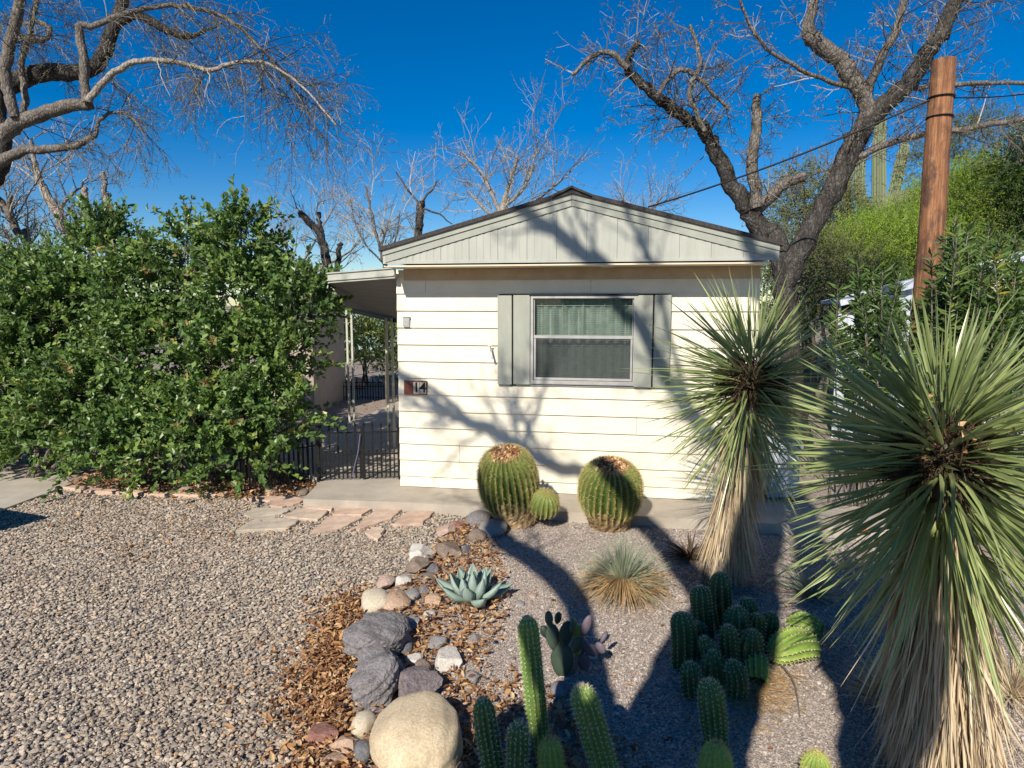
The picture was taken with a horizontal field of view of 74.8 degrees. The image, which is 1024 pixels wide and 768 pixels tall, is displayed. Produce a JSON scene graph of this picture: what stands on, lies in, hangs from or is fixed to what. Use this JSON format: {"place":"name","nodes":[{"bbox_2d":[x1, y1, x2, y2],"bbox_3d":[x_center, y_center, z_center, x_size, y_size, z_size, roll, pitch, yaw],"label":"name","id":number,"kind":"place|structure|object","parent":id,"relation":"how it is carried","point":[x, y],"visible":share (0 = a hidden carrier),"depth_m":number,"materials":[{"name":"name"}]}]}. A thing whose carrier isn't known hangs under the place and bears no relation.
{"place":"outdoors","nodes":[
{"label":"outdoors","id":0,"kind":"place"},
{"bbox_2d":[0,486,466,767],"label":"driveway gravel","id":1,"kind":"structure","parent":0,"point":[50,504],"depth_m":4.21,"materials":[{"name":"gravel"}]},
{"bbox_2d":[244,496,289,502],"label":"flagstone","id":2,"kind":"object","parent":1,"relation":"on","point":[266,499],"visible":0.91,"depth_m":6.62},
{"bbox_2d":[236,516,298,533],"bbox_3d":[-2.123,1.236,5.896,0.455,0.034,0.398,0,7,0],"label":"flagstone","id":3,"kind":"object","parent":1,"relation":"on","point":[266,524],"visible":0.96,"depth_m":5.84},
{"bbox_2d":[244,506,295,519],"bbox_3d":[-2.259,1.199,6.205,0.411,0.034,0.351,0,7,0],"label":"flagstone","id":4,"kind":"object","parent":1,"relation":"on","point":[256,512],"visible":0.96,"depth_m":6.21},
{"bbox_2d":[270,497,302,507],"bbox_3d":[-2.195,1.160,6.524,0.289,0.034,0.343,0,7,0],"label":"flagstone","id":5,"kind":"object","parent":1,"relation":"on","point":[285,502],"visible":0.88,"depth_m":6.49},
{"bbox_2d":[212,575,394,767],"bbox_3d":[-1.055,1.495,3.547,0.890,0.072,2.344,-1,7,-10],"label":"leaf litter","id":6,"kind":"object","parent":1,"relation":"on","point":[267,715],"visible":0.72,"depth_m":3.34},
{"bbox_2d":[283,508,327,521],"bbox_3d":[-1.881,1.205,6.157,0.366,0.034,0.265,2,7,13],"label":"flagstone","id":7,"kind":"object","parent":1,"relation":"on","point":[309,515],"visible":0.96,"depth_m":6.12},
{"bbox_2d":[320,752,347,767],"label":"border rock","id":8,"kind":"object","parent":1,"relation":"on","point":[335,756],"visible":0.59,"depth_m":2.84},
{"bbox_2d":[309,516,361,536],"bbox_3d":[-1.548,1.244,5.829,0.305,0.034,0.513,1,7,10],"label":"flagstone","id":9,"kind":"object","parent":1,"relation":"on","point":[329,524],"visible":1,"depth_m":5.86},
{"bbox_2d":[346,509,401,532],"bbox_3d":[-1.213,1.224,5.994,0.248,0.034,0.701,1,7,11],"label":"flagstone","id":10,"kind":"object","parent":1,"relation":"on","point":[376,517],"visible":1,"depth_m":6.01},
{"bbox_2d":[365,527,384,541],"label":"flagstone","id":11,"kind":"object","parent":1,"relation":"on","point":[374,533],"visible":0.99,"depth_m":5.62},
{"bbox_2d":[409,543,434,560],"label":"border rock","id":12,"kind":"object","parent":1,"relation":"on","point":[416,549],"visible":0.69,"depth_m":5.09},
{"bbox_2d":[0,184,1023,767],"bbox_3d":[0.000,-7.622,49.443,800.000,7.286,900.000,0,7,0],"label":"ground","id":13,"kind":"structure","parent":0,"point":[338,410],"depth_m":4.29,"materials":[{"name":"gravel"}]},
{"bbox_2d":[0,471,71,511],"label":"driveway slab","id":14,"kind":"structure","parent":13,"relation":"on","point":[17,488],"depth_m":7.02,"materials":[{"name":"concrete"}]},
{"bbox_2d":[0,141,78,254],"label":"bare tree","id":15,"kind":"object","parent":13,"relation":"on","point":[7,208],"visible":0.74,"depth_m":9.74,"materials":[{"name":"brown plant"}]},
{"bbox_2d":[7,100,127,387],"bbox_3d":[-7.386,-2.159,10.825,2.223,5.600,1.535,-2,7,-18],"label":"bare tree","id":16,"kind":"object","parent":13,"relation":"on","point":[46,194],"visible":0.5,"depth_m":10.68,"materials":[{"name":"brown plant"}]},
{"bbox_2d":[0,192,184,502],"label":"green shrub","id":17,"kind":"object","parent":13,"relation":"on","point":[37,286],"visible":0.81,"depth_m":7.42,"materials":[{"name":"green plant"}]},
{"bbox_2d":[88,149,130,348],"bbox_3d":[-6.842,-1.732,11.507,0.518,4.580,0.885,6,9,40],"label":"cut trunk","id":18,"kind":"object","parent":13,"relation":"on","point":[105,184],"visible":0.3,"depth_m":11.17,"materials":[{"name":"brown plant"}]},
{"bbox_2d":[56,194,245,499],"bbox_3d":[-3.952,-0.492,7.330,1.912,3.198,2.363,-2,7,-14],"label":"green shrub","id":19,"kind":"object","parent":13,"relation":"on","point":[127,322],"visible":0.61,"depth_m":7.14,"materials":[{"name":"green plant"}]},
{"bbox_2d":[41,490,302,563],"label":"leaf litter","id":20,"kind":"object","parent":13,"relation":"on","point":[133,545],"visible":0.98,"depth_m":5.77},
{"bbox_2d":[68,466,315,501],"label":"leaf litter","id":21,"kind":"object","parent":13,"relation":"on","point":[104,481],"visible":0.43,"depth_m":7.10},
{"bbox_2d":[0,0,410,220],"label":"mesquite tree","id":22,"kind":"object","parent":13,"relation":"on","point":[22,78],"visible":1,"depth_m":8.64,"materials":[{"name":"brown plant"}]},
{"bbox_2d":[133,174,357,497],"bbox_3d":[-2.789,-0.539,7.058,2.259,3.342,2.222,0,7,0],"label":"green shrub","id":23,"kind":"object","parent":13,"relation":"on","point":[268,338],"visible":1,"depth_m":6.78,"materials":[{"name":"green plant"}]},
{"bbox_2d":[235,435,316,494],"bbox_3d":[-2.449,0.808,7.042,0.874,0.605,0.049,-6,9,-39],"label":"iron fence","id":24,"kind":"object","parent":13,"relation":"on","point":[238,463],"visible":0.52,"depth_m":7.06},
{"bbox_2d":[267,314,349,415],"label":"neighbor building","id":25,"kind":"structure","parent":13,"relation":"on","point":[330,388],"depth_m":12.51,"materials":[{"name":"beige paint"}]},
{"bbox_2d":[242,145,395,271],"bbox_3d":[-4.506,-2.755,16.029,3.590,5.527,2.668,0,7,0],"label":"bare tree","id":26,"kind":"object","parent":13,"relation":"on","point":[314,242],"visible":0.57,"depth_m":15.63,"materials":[{"name":"grey plant"}]},
{"bbox_2d":[261,582,383,767],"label":"leaf litter","id":27,"kind":"object","parent":13,"relation":"on","point":[325,679],"visible":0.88,"depth_m":3.34,"materials":[{"name":"plant"}]},
{"bbox_2d":[307,721,339,749],"bbox_3d":[-0.850,1.576,2.999,0.141,0.077,0.141,-6,9,-41],"label":"border rock","id":28,"kind":"object","parent":13,"relation":"on","point":[318,732],"visible":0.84,"depth_m":2.97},
{"bbox_2d":[279,168,378,314],"bbox_3d":[-3.232,-1.649,11.788,1.911,4.360,1.263,0,7,0],"label":"pruned tree","id":29,"kind":"object","parent":13,"relation":"on","point":[323,245],"visible":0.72,"depth_m":11.72,"materials":[{"name":"brown plant"}]},
{"bbox_2d":[299,290,383,376],"bbox_3d":[-4.066,-1.127,14.997,2.443,2.594,2.300,0,7,0],"label":"leafy tree","id":30,"kind":"object","parent":13,"relation":"on","point":[355,335],"visible":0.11,"depth_m":14.97,"materials":[{"name":"green plant"}]},
{"bbox_2d":[329,735,357,755],"bbox_3d":[-0.736,1.584,2.945,0.117,0.056,0.118,2,7,19],"label":"border rock","id":31,"kind":"object","parent":13,"relation":"on","point":[342,741],"visible":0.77,"depth_m":2.93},
{"bbox_2d":[332,507,371,516],"bbox_3d":[-1.474,1.192,6.263,0.351,0.034,0.279,0,7,0],"label":"flagstone","id":32,"kind":"object","parent":13,"relation":"on","point":[349,511],"visible":0.75,"depth_m":6.21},
{"bbox_2d":[353,739,370,765],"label":"border rock","id":33,"kind":"object","parent":13,"relation":"on","point":[362,749],"visible":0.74,"depth_m":2.85,"materials":[{"name":"stone"}]},
{"bbox_2d":[351,710,376,737],"bbox_3d":[-0.681,1.563,3.084,0.111,0.081,0.140,0,7,0],"label":"border rock","id":34,"kind":"object","parent":13,"relation":"on","point":[363,721],"visible":0.85,"depth_m":3.05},
{"bbox_2d":[293,124,443,402],"bbox_3d":[-2.651,-2.244,12.997,2.697,5.237,1.840,2,7,16],"label":"bare tree","id":35,"kind":"object","parent":13,"relation":"on","point":[374,226],"visible":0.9,"depth_m":12.74,"materials":[{"name":"brown plant"}]},
{"bbox_2d":[340,307,397,383],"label":"leafy tree","id":36,"kind":"object","parent":13,"relation":"on","point":[371,325],"visible":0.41,"depth_m":15.63,"materials":[{"name":"green plant"}]},
{"bbox_2d":[343,378,398,399],"bbox_3d":[-3.039,0.095,13.610,2.428,0.445,0.028,0,7,0],"label":"wire fence","id":37,"kind":"object","parent":13,"relation":"on","point":[370,386],"visible":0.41,"depth_m":13.60,"materials":[{"name":"black metal"}]},
{"bbox_2d":[361,588,387,612],"bbox_3d":[-0.882,1.404,4.327,0.182,0.125,0.247,-2,7,-14],"label":"border rock","id":38,"kind":"object","parent":13,"relation":"on","point":[373,599],"visible":0.8,"depth_m":4.25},
{"bbox_2d":[345,644,404,711],"bbox_3d":[-0.691,1.485,3.379,0.272,0.241,0.387,2,7,15],"label":"border rock","id":39,"kind":"object","parent":13,"relation":"on","point":[373,679],"visible":0.94,"depth_m":3.27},
{"bbox_2d":[342,611,411,657],"bbox_3d":[-0.754,1.432,3.807,0.372,0.229,0.490,0,7,0],"label":"border rock","id":40,"kind":"object","parent":13,"relation":"on","point":[390,630],"visible":0.8,"depth_m":3.67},
{"bbox_2d":[366,320,398,385],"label":"leafy tree","id":41,"kind":"object","parent":13,"relation":"on","point":[390,368],"visible":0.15,"depth_m":16.31,"materials":[{"name":"green plant"}]},
{"bbox_2d":[376,575,394,588],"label":"border rock","id":42,"kind":"object","parent":13,"relation":"on","point":[385,581],"visible":0.96,"depth_m":4.58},
{"bbox_2d":[383,590,410,610],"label":"border rock","id":43,"kind":"object","parent":13,"relation":"on","point":[397,599],"visible":0.79,"depth_m":4.27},
{"bbox_2d":[392,510,433,527],"bbox_3d":[-0.880,1.218,6.044,0.261,0.034,0.425,1,7,10],"label":"flagstone","id":44,"kind":"object","parent":13,"relation":"on","point":[414,518],"visible":0.97,"depth_m":6.01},
{"bbox_2d":[369,690,462,767],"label":"border rock","id":45,"kind":"object","parent":13,"relation":"on","point":[421,729],"visible":1,"depth_m":2.80,"materials":[{"name":"stone"}]},
{"bbox_2d":[405,556,429,572],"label":"border rock","id":46,"kind":"object","parent":13,"relation":"on","point":[415,564],"visible":0.92,"depth_m":4.88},
{"bbox_2d":[396,665,442,696],"bbox_3d":[-0.480,1.504,3.358,0.222,0.155,0.330,-4,8,-31],"label":"border rock","id":47,"kind":"object","parent":13,"relation":"on","point":[419,678],"visible":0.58,"depth_m":3.31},
{"bbox_2d":[376,137,472,235],"bbox_3d":[-1.979,-2.611,14.835,2.294,5.531,1.378,0,7,0],"label":"pruned tree","id":48,"kind":"object","parent":13,"relation":"on","point":[419,216],"visible":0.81,"depth_m":14.60,"materials":[{"name":"brown plant"}]},
{"bbox_2d":[425,593,441,609],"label":"border rock","id":49,"kind":"object","parent":13,"relation":"on","point":[432,598],"visible":0.83,"depth_m":4.32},
{"bbox_2d":[436,524,455,535],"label":"border rock","id":50,"kind":"object","parent":13,"relation":"on","point":[443,530],"visible":0.98,"depth_m":5.68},
{"bbox_2d":[435,542,461,558],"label":"border rock","id":51,"kind":"object","parent":13,"relation":"on","point":[442,549],"visible":0.87,"depth_m":5.16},
{"bbox_2d":[389,517,513,767],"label":"leaf litter","id":52,"kind":"object","parent":13,"relation":"on","point":[474,657],"visible":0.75,"depth_m":4.05,"materials":[{"name":"plant"}]},
{"bbox_2d":[466,510,490,526],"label":"border rock","id":53,"kind":"object","parent":13,"relation":"on","point":[477,517],"visible":0.78,"depth_m":5.91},
{"bbox_2d":[415,65,610,224],"bbox_3d":[0.004,-3.812,16.723,4.909,7.466,3.032,0,7,0],"label":"bare tree","id":54,"kind":"object","parent":13,"relation":"on","point":[505,202],"visible":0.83,"depth_m":16.42,"materials":[{"name":"brown plant"}]},
{"bbox_2d":[271,401,888,539],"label":"patio slab","id":55,"kind":"structure","parent":13,"relation":"on","point":[379,492],"depth_m":6.35,"materials":[{"name":"concrete"}]},
{"bbox_2d":[315,422,400,481],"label":"garden gate","id":56,"kind":"structure","parent":55,"relation":"on","point":[362,461],"depth_m":7.01,"materials":[{"name":"black metal"}]},
{"bbox_2d":[326,268,396,447],"bbox_3d":[-1.802,-0.213,8.459,0.769,2.293,3.996,-1,7,-11],"label":"patio awning","id":57,"kind":"object","parent":55,"relation":"on","point":[373,292],"visible":0.91,"depth_m":7.63,"materials":[{"name":"beige paint"}]},
{"bbox_2d":[378,185,783,499],"bbox_3d":[1.478,-0.974,11.558,3.526,2.848,11.510,1,7,10],"label":"mobile home","id":58,"kind":"object","parent":55,"relation":"on","point":[557,301],"visible":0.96,"depth_m":6.35,"materials":[{"name":"beige"}]},
{"bbox_2d":[404,380,426,394],"bbox_3d":[-0.959,0.037,6.656,0.235,0.140,0.023,1,7,10],"label":"house number sign","id":59,"kind":"object","parent":58,"relation":"attached to","point":[415,387],"visible":1,"depth_m":6.65,"materials":[{"name":"tile"}]},
{"bbox_2d":[529,294,638,387],"bbox_3d":[0.670,-0.412,6.359,1.018,0.876,0.295,0,7,0],"label":"window","id":60,"kind":"structure","parent":58,"relation":"in","point":[577,340],"depth_m":6.36,"materials":[{"name":"glass"}]},
{"bbox_2d":[602,152,705,218],"bbox_3d":[3.374,-3.203,17.713,3.159,6.009,2.780,0,7,0],"label":"bare tree","id":61,"kind":"object","parent":13,"relation":"on","point":[621,198],"visible":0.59,"depth_m":17.22,"materials":[{"name":"brown plant"}]},
{"bbox_2d":[440,500,1023,767],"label":"gravel bed","id":62,"kind":"object","parent":13,"relation":"on","point":[697,736],"depth_m":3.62,"materials":[{"name":"gravel"}]},
{"bbox_2d":[427,635,446,650],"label":"border rock","id":63,"kind":"object","parent":62,"relation":"on","point":[436,641],"visible":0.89,"depth_m":3.80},
{"bbox_2d":[435,646,463,671],"bbox_3d":[-0.338,1.500,3.627,0.151,0.096,0.194,0,7,0],"label":"border rock","id":64,"kind":"object","parent":62,"relation":"on","point":[447,656],"visible":0.97,"depth_m":3.58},
{"bbox_2d":[436,563,512,607],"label":"agave","id":65,"kind":"object","parent":62,"relation":"on","point":[472,585],"visible":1,"depth_m":4.30,"materials":[{"name":"green plant"}]},
{"bbox_2d":[467,528,486,542],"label":"border rock","id":66,"kind":"object","parent":62,"relation":"on","point":[476,534],"visible":0.9,"depth_m":5.48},
{"bbox_2d":[470,694,505,767],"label":"column cactus","id":67,"kind":"object","parent":62,"relation":"on","point":[488,741],"depth_m":2.58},
{"bbox_2d":[478,519,507,538],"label":"border rock","id":68,"kind":"object","parent":62,"relation":"on","point":[493,528],"visible":0.82,"depth_m":5.62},
{"bbox_2d":[475,442,560,529],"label":"barrel cactus","id":69,"kind":"object","parent":62,"relation":"on","point":[512,495],"visible":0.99,"depth_m":5.69,"materials":[{"name":"plant"}]},
{"bbox_2d":[504,717,531,767],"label":"column cactus","id":70,"kind":"object","parent":62,"relation":"on","point":[518,741],"depth_m":2.51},
{"bbox_2d":[515,613,549,758],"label":"column cactus","id":71,"kind":"object","parent":62,"relation":"on","point":[532,672],"depth_m":2.83,"materials":[{"name":"plant"}]},
{"bbox_2d":[535,733,566,767],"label":"column cactus","id":72,"kind":"object","parent":62,"relation":"on","point":[550,751],"depth_m":2.51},
{"bbox_2d":[463,668,640,767],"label":"leaf litter","id":73,"kind":"object","parent":62,"relation":"on","point":[574,762],"visible":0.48,"depth_m":3.07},
{"bbox_2d":[550,680,569,699],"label":"garden rock","id":74,"kind":"object","parent":62,"relation":"on","point":[559,689],"visible":0.91,"depth_m":3.34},
{"bbox_2d":[540,611,583,675],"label":"pad cactus","id":75,"kind":"object","parent":62,"relation":"on","point":[562,659],"visible":0.99,"depth_m":3.48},
{"bbox_2d":[573,615,607,670],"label":"purple pad cactus","id":76,"kind":"object","parent":62,"relation":"on","point":[586,650],"visible":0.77,"depth_m":3.54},
{"bbox_2d":[569,682,618,767],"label":"column cactus","id":77,"kind":"object","parent":62,"relation":"on","point":[598,745],"depth_m":2.58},
{"bbox_2d":[575,454,644,532],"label":"barrel cactus","id":78,"kind":"object","parent":62,"relation":"on","point":[610,493],"visible":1,"depth_m":5.58,"materials":[{"name":"plant"}]},
{"bbox_2d":[567,529,682,618],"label":"beargrass","id":79,"kind":"object","parent":62,"relation":"on","point":[627,574],"visible":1,"depth_m":4.40,"materials":[{"name":"green plant"}]},
{"bbox_2d":[497,557,838,767],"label":"leaf litter","id":80,"kind":"object","parent":62,"relation":"on","point":[666,739],"visible":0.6,"depth_m":3.42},
{"bbox_2d":[657,531,706,569],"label":"dead agave","id":81,"kind":"object","parent":62,"relation":"on","point":[685,553],"visible":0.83,"depth_m":5.09,"materials":[{"name":"brown plant"}]},
{"bbox_2d":[696,676,729,746],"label":"column cactus","id":82,"kind":"object","parent":62,"relation":"on","point":[711,700],"depth_m":2.92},
{"bbox_2d":[696,737,735,767],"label":"column cactus","id":83,"kind":"object","parent":62,"relation":"on","point":[715,753],"depth_m":2.59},
{"bbox_2d":[668,570,780,701],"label":"cactus clump","id":84,"kind":"object","parent":62,"relation":"on","point":[744,629],"visible":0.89,"depth_m":3.54,"materials":[{"name":"plant"}]},
{"bbox_2d":[674,642,830,740],"bbox_3d":[1.215,1.538,3.422,0.685,0.085,1.082,7,10,44],"label":"dead straw","id":85,"kind":"object","parent":62,"relation":"on","point":[754,687],"visible":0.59,"depth_m":3.31,"materials":[{"name":"beige plant"}]},
{"bbox_2d":[743,650,770,683],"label":"cactus","id":86,"kind":"object","parent":62,"relation":"on","point":[757,665],"visible":0.75,"depth_m":3.44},
{"bbox_2d":[622,263,892,588],"bbox_3d":[1.602,0.297,4.601,1.764,2.298,1.716,0,7,0],"label":"yucca","id":87,"kind":"object","parent":62,"relation":"on","point":[730,543],"visible":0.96,"depth_m":4.51,"materials":[{"name":"green plant"}]},
{"bbox_2d":[766,625,821,664],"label":"fallen cactus","id":88,"kind":"object","parent":62,"relation":"on","point":[789,645],"visible":1,"depth_m":3.57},
{"bbox_2d":[783,610,823,640],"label":"fallen cactus","id":89,"kind":"object","parent":62,"relation":"on","point":[812,623],"visible":0.81,"depth_m":3.77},
{"bbox_2d":[766,552,864,609],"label":"young yucca","id":90,"kind":"object","parent":62,"relation":"on","point":[817,587],"visible":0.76,"depth_m":4.42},
{"bbox_2d":[798,747,832,767],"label":"column cactus","id":91,"kind":"object","parent":62,"relation":"on","point":[813,758],"depth_m":2.61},
{"bbox_2d":[833,646,892,717],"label":"dry tuft","id":92,"kind":"object","parent":62,"relation":"on","point":[867,684],"visible":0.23,"depth_m":3.29,"materials":[{"name":"brown plant"}]},
{"bbox_2d":[732,282,1023,767],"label":"yucca","id":93,"kind":"object","parent":62,"relation":"on","point":[943,700],"visible":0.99,"depth_m":2.50,"materials":[{"name":"green plant"}]},
{"bbox_2d":[912,384,1015,466],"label":"caught leaves","id":94,"kind":"object","parent":93,"relation":"on","point":[962,423],"visible":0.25,"depth_m":2.42,"materials":[{"name":"brown plant"}]},
{"bbox_2d":[994,635,1023,718],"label":"dry tuft","id":95,"kind":"object","parent":62,"relation":"on","point":[1017,682],"visible":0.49,"depth_m":3.29,"materials":[{"name":"beige plant"}]},
{"bbox_2d":[544,0,1023,451],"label":"acacia tree","id":96,"kind":"object","parent":13,"relation":"on","point":[752,205],"visible":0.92,"depth_m":8.29,"materials":[{"name":"brown plant"}]},
{"bbox_2d":[741,142,886,382],"bbox_3d":[7.053,-2.708,15.608,3.658,5.588,3.696,0,7,0],"label":"olive shrub","id":97,"kind":"object","parent":13,"relation":"on","point":[790,200],"visible":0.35,"depth_m":15.25,"materials":[{"name":"green plant"}]},
{"bbox_2d":[760,207,910,407],"bbox_3d":[5.659,-1.347,12.302,3.304,3.685,3.054,0,7,0],"label":"olive shrub","id":98,"kind":"object","parent":13,"relation":"on","point":[828,250],"visible":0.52,"depth_m":12.00,"materials":[{"name":"green plant"}]},
{"bbox_2d":[817,257,924,506],"bbox_3d":[3.442,-0.007,6.450,0.945,2.372,1.500,3,7,21],"label":"oleander bush","id":99,"kind":"object","parent":13,"relation":"on","point":[875,297],"visible":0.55,"depth_m":6.12,"materials":[{"name":"green plant"}]},
{"bbox_2d":[853,117,909,225],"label":"saguaro cactus","id":100,"kind":"object","parent":13,"relation":"on","point":[879,172],"visible":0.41,"depth_m":24.12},
{"bbox_2d":[788,190,976,327],"bbox_3d":[7.739,-2.053,14.710,4.423,4.496,4.307,0,7,0],"label":"palo verde","id":101,"kind":"object","parent":13,"relation":"on","point":[899,232],"visible":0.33,"depth_m":13.93,"materials":[{"name":"green plant"}]},
{"bbox_2d":[821,177,957,232],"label":"olive shrub","id":102,"kind":"object","parent":13,"relation":"on","point":[885,204],"visible":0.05,"depth_m":21.54,"materials":[{"name":"green plant"}]},
{"bbox_2d":[758,226,1023,361],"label":"olive shrub","id":103,"kind":"object","parent":13,"relation":"on","point":[892,273],"visible":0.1,"depth_m":13.19,"materials":[{"name":"green plant"}]},
{"bbox_2d":[820,251,1023,437],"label":"neighbor home","id":104,"kind":"object","parent":13,"relation":"on","point":[845,304],"visible":0.13,"depth_m":9.48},
{"bbox_2d":[904,56,956,418],"bbox_3d":[4.295,-1.013,6.928,0.280,4.452,0.278,4,8,29],"label":"utility pole","id":105,"kind":"object","parent":13,"relation":"on","point":[940,115],"visible":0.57,"depth_m":6.71,"materials":[{"name":"brown wood"}]},
{"bbox_2d":[648,99,929,207],"bbox_3d":[2.904,-2.479,7.356,2.830,0.900,0.020,3,8,25],"label":"power line","id":106,"kind":"object","parent":105,"relation":"attached to","point":[885,119],"visible":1,"depth_m":7.27,"materials":[{"name":"black metal"}]},
{"bbox_2d":[893,211,1004,415],"bbox_3d":[3.898,-0.141,5.894,0.872,2.771,1.504,6,9,40],"label":"oleander bush","id":107,"kind":"object","parent":13,"relation":"on","point":[961,266],"visible":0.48,"depth_m":5.79,"materials":[{"name":"green plant"}]},
{"bbox_2d":[881,138,1023,271],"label":"palo verde","id":108,"kind":"object","parent":13,"relation":"on","point":[957,187],"visible":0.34,"depth_m":14.40,"materials":[{"name":"green plant"}]},
{"bbox_2d":[885,94,1021,213],"bbox_3d":[15.494,-7.750,23.227,4.881,4.209,3.324,0,7,0],"label":"olive shrub","id":109,"kind":"object","parent":13,"relation":"on","point":[955,148],"visible":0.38,"depth_m":22.94,"materials":[{"name":"green plant"}]},
{"bbox_2d":[952,115,1023,250],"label":"dark tree","id":110,"kind":"object","parent":13,"relation":"on","point":[1020,223],"visible":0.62,"depth_m":13.74,"materials":[{"name":"green plant"}]},
{"bbox_2d":[969,224,1023,525],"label":"oleander bush","id":111,"kind":"object","parent":13,"relation":"on","point":[1012,282],"visible":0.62,"depth_m":5.51,"materials":[{"name":"green plant"}]},
{"bbox_2d":[0,0,1023,305],"label":"sky","id":112,"kind":"structure","parent":0,"point":[420,58],"materials":[{"name":"blue"}]},
{"bbox_2d":[759,436,803,496],"bbox_3d":[2.712,0.840,6.843,0.340,0.550,0.400,0,7,0],"label":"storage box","id":113,"kind":"object","parent":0,"point":[792,480],"visible":0.21,"depth_m":6.68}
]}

